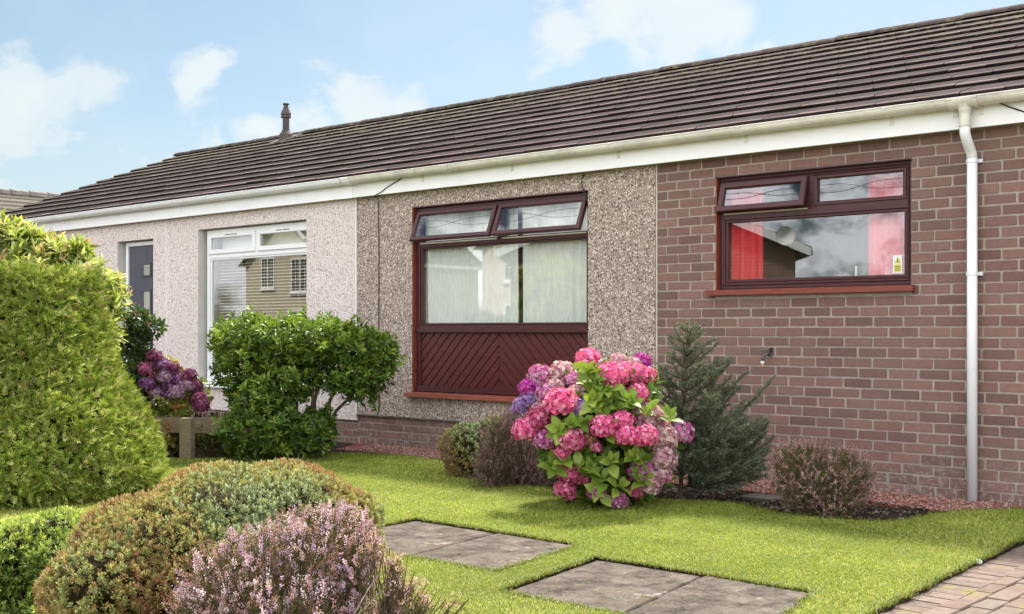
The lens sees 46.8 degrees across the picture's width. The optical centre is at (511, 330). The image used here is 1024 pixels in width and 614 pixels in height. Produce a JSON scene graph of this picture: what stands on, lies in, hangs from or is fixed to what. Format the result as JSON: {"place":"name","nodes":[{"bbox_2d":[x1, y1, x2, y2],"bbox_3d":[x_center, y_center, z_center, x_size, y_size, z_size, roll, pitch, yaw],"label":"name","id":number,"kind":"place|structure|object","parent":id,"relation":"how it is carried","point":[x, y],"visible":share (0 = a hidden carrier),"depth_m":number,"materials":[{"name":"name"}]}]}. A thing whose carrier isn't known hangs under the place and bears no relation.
{"place":"outdoors","nodes":[
{"label":"outdoors","id":0,"kind":"place"},
{"bbox_2d":[0,451,1023,613],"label":"lawn","id":1,"kind":"structure","parent":0,"point":[908,598],"depth_m":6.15,"materials":[{"name":"plant"}]},
{"bbox_2d":[380,521,492,555],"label":"paving slab","id":2,"kind":"structure","parent":1,"relation":"on","point":[414,537],"depth_m":6.52,"materials":[{"name":"concrete"}]},
{"bbox_2d":[413,533,574,570],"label":"paving slab","id":3,"kind":"structure","parent":1,"relation":"on","point":[496,550],"depth_m":6.09,"materials":[{"name":"concrete"}]},
{"bbox_2d":[511,560,700,612],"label":"paving slab","id":4,"kind":"structure","parent":1,"relation":"on","point":[618,586],"depth_m":5.28,"materials":[{"name":"concrete"}]},
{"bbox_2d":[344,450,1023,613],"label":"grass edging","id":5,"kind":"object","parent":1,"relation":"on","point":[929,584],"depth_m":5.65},
{"bbox_2d":[626,576,807,613],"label":"paving slab","id":6,"kind":"structure","parent":1,"relation":"on","point":[708,595],"depth_m":4.97,"materials":[{"name":"concrete"}]},
{"bbox_2d":[0,0,1023,193],"label":"sky","id":7,"kind":"structure","parent":0,"point":[92,91],"materials":[{"name":"blue"}]},
{"bbox_2d":[162,433,964,521],"bbox_3d":[-5.779,1.175,10.003,18.100,0.001,9.000,0,0,41],"label":"soil bed","id":8,"kind":"object","parent":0,"point":[344,444],"depth_m":8.24,"materials":[{"name":"brown soil"}]},
{"bbox_2d":[0,505,98,613],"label":"hebe shrub","id":9,"kind":"object","parent":8,"relation":"on","point":[28,549],"visible":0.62,"depth_m":4.50,"materials":[{"name":"green plant"}]},
{"bbox_2d":[0,208,133,360],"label":"pieris shrub","id":10,"kind":"object","parent":8,"relation":"on","point":[25,241],"visible":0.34,"depth_m":9.75,"materials":[{"name":"yellow plant"}]},
{"bbox_2d":[0,256,170,511],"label":"clipped conifer","id":11,"kind":"object","parent":8,"relation":"on","point":[78,422],"visible":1,"depth_m":7.80,"materials":[{"name":"green plant"}]},
{"bbox_2d":[117,302,168,399],"bbox_3d":[-3.587,0.455,10.911,0.680,1.466,0.685,0,0,41],"label":"evergreen shrub","id":12,"kind":"object","parent":8,"relation":"on","point":[136,351],"visible":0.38,"depth_m":10.83,"materials":[{"name":"green plant"}]},
{"bbox_2d":[137,349,213,456],"bbox_3d":[-3.118,0.676,10.986,0.726,1.020,0.653,0,0,-3],"label":"hydrangea bush","id":13,"kind":"object","parent":8,"relation":"on","point":[175,385],"visible":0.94,"depth_m":10.78,"materials":[{"name":"purple plant"}]},
{"bbox_2d":[31,455,387,613],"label":"hebe shrub","id":14,"kind":"object","parent":8,"relation":"on","point":[131,566],"visible":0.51,"depth_m":4.21,"materials":[{"name":"green plant"}]},
{"bbox_2d":[172,412,255,457],"bbox_3d":[-2.738,1.041,11.005,0.782,0.561,0.795,0,0,41],"label":"cotoneaster","id":15,"kind":"object","parent":8,"relation":"on","point":[202,440],"visible":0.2,"depth_m":10.77,"materials":[{"name":"green plant"}]},
{"bbox_2d":[193,446,237,457],"bbox_3d":[-2.715,1.129,10.752,0.574,0.178,0.530,0,0,41],"label":"cotoneaster","id":16,"kind":"object","parent":8,"relation":"on","point":[218,454],"visible":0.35,"depth_m":10.64,"materials":[{"name":"green plant"}]},
{"bbox_2d":[152,417,280,457],"bbox_3d":[-2.753,0.984,10.577,1.360,0.420,0.252,0,0,11],"label":"timber rail","id":17,"kind":"object","parent":8,"relation":"on","point":[185,428],"visible":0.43,"depth_m":10.58,"materials":[{"name":"brown wood"}]},
{"bbox_2d":[162,496,387,613],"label":"heather","id":18,"kind":"object","parent":8,"relation":"on","point":[343,587],"visible":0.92,"depth_m":3.69,"materials":[{"name":"pink plant"}]},
{"bbox_2d":[205,302,407,460],"bbox_3d":[-1.897,0.481,10.834,1.798,1.492,1.400,0,0,-19],"label":"laurel shrub","id":19,"kind":"object","parent":8,"relation":"on","point":[312,349],"visible":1,"depth_m":10.53,"materials":[{"name":"green plant"}]},
{"bbox_2d":[354,529,468,613],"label":"heather","id":20,"kind":"object","parent":8,"relation":"on","point":[400,592],"visible":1,"depth_m":3.60,"materials":[{"name":"plant"}]},
{"bbox_2d":[436,414,513,477],"bbox_3d":[-0.274,0.915,9.242,0.636,0.543,0.599,0,0,41],"label":"hebe shrub","id":21,"kind":"object","parent":8,"relation":"on","point":[463,445],"visible":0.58,"depth_m":9.12,"materials":[{"name":"green plant"}]},
{"bbox_2d":[467,404,558,487],"bbox_3d":[0.046,0.888,8.733,0.686,0.702,0.704,0,0,8],"label":"heather","id":22,"kind":"object","parent":8,"relation":"on","point":[512,475],"visible":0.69,"depth_m":8.62,"materials":[{"name":"brown plant"}]},
{"bbox_2d":[510,347,694,507],"bbox_3d":[0.585,0.648,7.697,1.208,1.083,0.948,0,0,4],"label":"hydrangea bush","id":23,"kind":"object","parent":8,"relation":"on","point":[595,428],"visible":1,"depth_m":7.38,"materials":[{"name":"pink plant"}]},
{"bbox_2d":[653,319,776,498],"bbox_3d":[1.345,0.548,8.053,0.923,1.266,0.955,0,0,41],"label":"spruce","id":24,"kind":"object","parent":8,"relation":"on","point":[716,459],"visible":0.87,"depth_m":7.94,"materials":[{"name":"green plant"}]},
{"bbox_2d":[739,493,781,501],"bbox_3d":[1.755,1.168,8.279,0.240,0.024,0.220,0,0,41],"label":"drain cover","id":25,"kind":"object","parent":8,"relation":"on","point":[764,497],"visible":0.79,"depth_m":8.24,"materials":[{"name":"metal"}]},
{"bbox_2d":[764,437,879,518],"bbox_3d":[1.910,0.926,7.350,0.675,0.543,0.615,0,0,-31],"label":"heather","id":26,"kind":"object","parent":8,"relation":"on","point":[821,496],"visible":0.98,"depth_m":7.25,"materials":[{"name":"brown plant"}]},
{"bbox_2d":[335,443,1023,511],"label":"gravel path","id":27,"kind":"structure","parent":0,"point":[357,445],"depth_m":8.70,"materials":[{"name":"stone"}]},
{"bbox_2d":[879,545,1023,613],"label":"driveway","id":28,"kind":"structure","parent":0,"point":[995,586],"depth_m":5.19,"materials":[{"name":"brick"}]},
{"label":"ground","id":29,"kind":"structure","parent":0,"visible":0},
{"bbox_2d":[0,188,60,212],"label":"bungalow","id":30,"kind":"object","parent":29,"relation":"on","point":[11,199],"visible":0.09,"depth_m":26.79,"materials":[{"name":"grey tile"}]},
{"bbox_2d":[0,84,570,443],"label":"bungalow","id":31,"kind":"object","parent":29,"relation":"on","point":[158,232],"visible":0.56,"depth_m":14.54,"materials":[{"name":"paint"}]},
{"bbox_2d":[130,245,152,400],"bbox_3d":[-4.718,-0.018,15.189,0.690,2.145,0.047,0,0,41],"label":"door","id":32,"kind":"structure","parent":31,"relation":"in","point":[141,257],"depth_m":15.21,"materials":[{"name":"wood"}]},
{"bbox_2d":[203,221,306,389],"bbox_3d":[-2.968,-0.269,13.560,2.110,1.868,0.195,0,0,41],"label":"window frame","id":33,"kind":"structure","parent":31,"relation":"in","point":[257,250],"depth_m":13.76,"materials":[{"name":"white plastic"}]},
{"bbox_2d":[219,255,306,372],"bbox_3d":[-2.824,-0.198,13.617,1.850,1.455,0.040,0,0,41],"label":"venetian blind","id":34,"kind":"object","parent":31,"relation":"attached to","point":[263,286],"visible":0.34,"depth_m":13.64,"materials":[{"name":"white plastic"}]},
{"bbox_2d":[223,231,306,248],"bbox_3d":[-2.803,-1.056,13.672,1.850,0.258,0.016,0,0,41],"label":"window pane","id":35,"kind":"structure","parent":31,"relation":"attached to","point":[272,239],"depth_m":13.65,"materials":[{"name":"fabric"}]},
{"bbox_2d":[338,4,1023,505],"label":"bungalow","id":36,"kind":"object","parent":29,"relation":"on","point":[910,380],"visible":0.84,"depth_m":9.49,"materials":[{"name":"brick"}]},
{"bbox_2d":[425,208,518,322],"bbox_3d":[-0.401,-0.340,11.433,1.235,1.740,0.068,0,0,41],"label":"net curtain","id":37,"kind":"object","parent":36,"relation":"attached to","point":[478,284],"visible":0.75,"depth_m":11.43,"materials":[{"name":"fabric"}]},
{"bbox_2d":[404,190,587,401],"bbox_3d":[-0.164,-0.290,11.051,2.275,1.880,0.220,0,0,41],"label":"window frame","id":38,"kind":"structure","parent":36,"relation":"in","point":[465,361],"depth_m":11.15,"materials":[{"name":"brown wood"}]},
{"bbox_2d":[523,203,587,322],"bbox_3d":[0.473,-0.340,10.663,0.995,1.740,0.067,0,0,41],"label":"net curtain","id":39,"kind":"object","parent":36,"relation":"attached to","point":[554,281],"visible":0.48,"depth_m":10.75,"materials":[{"name":"fabric"}]},
{"bbox_2d":[729,187,762,279],"bbox_3d":[1.865,-0.710,9.456,0.330,1.080,0.074,0,0,41],"label":"curtain","id":40,"kind":"object","parent":36,"relation":"attached to","point":[746,250],"visible":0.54,"depth_m":9.45,"materials":[{"name":"red fabric"}]},
{"bbox_2d":[706,158,914,295],"bbox_3d":[2.280,-0.756,9.011,1.700,0.948,0.283,0,0,41],"label":"window frame","id":41,"kind":"structure","parent":36,"relation":"in","point":[809,179],"depth_m":8.95,"materials":[{"name":"brown wood"}]},
{"bbox_2d":[868,172,903,274],"bbox_3d":[2.814,-0.710,8.618,0.460,1.080,0.074,0,0,41],"label":"curtain","id":42,"kind":"object","parent":36,"relation":"attached to","point":[885,238],"visible":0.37,"depth_m":8.67,"materials":[{"name":"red fabric"}]}
]}

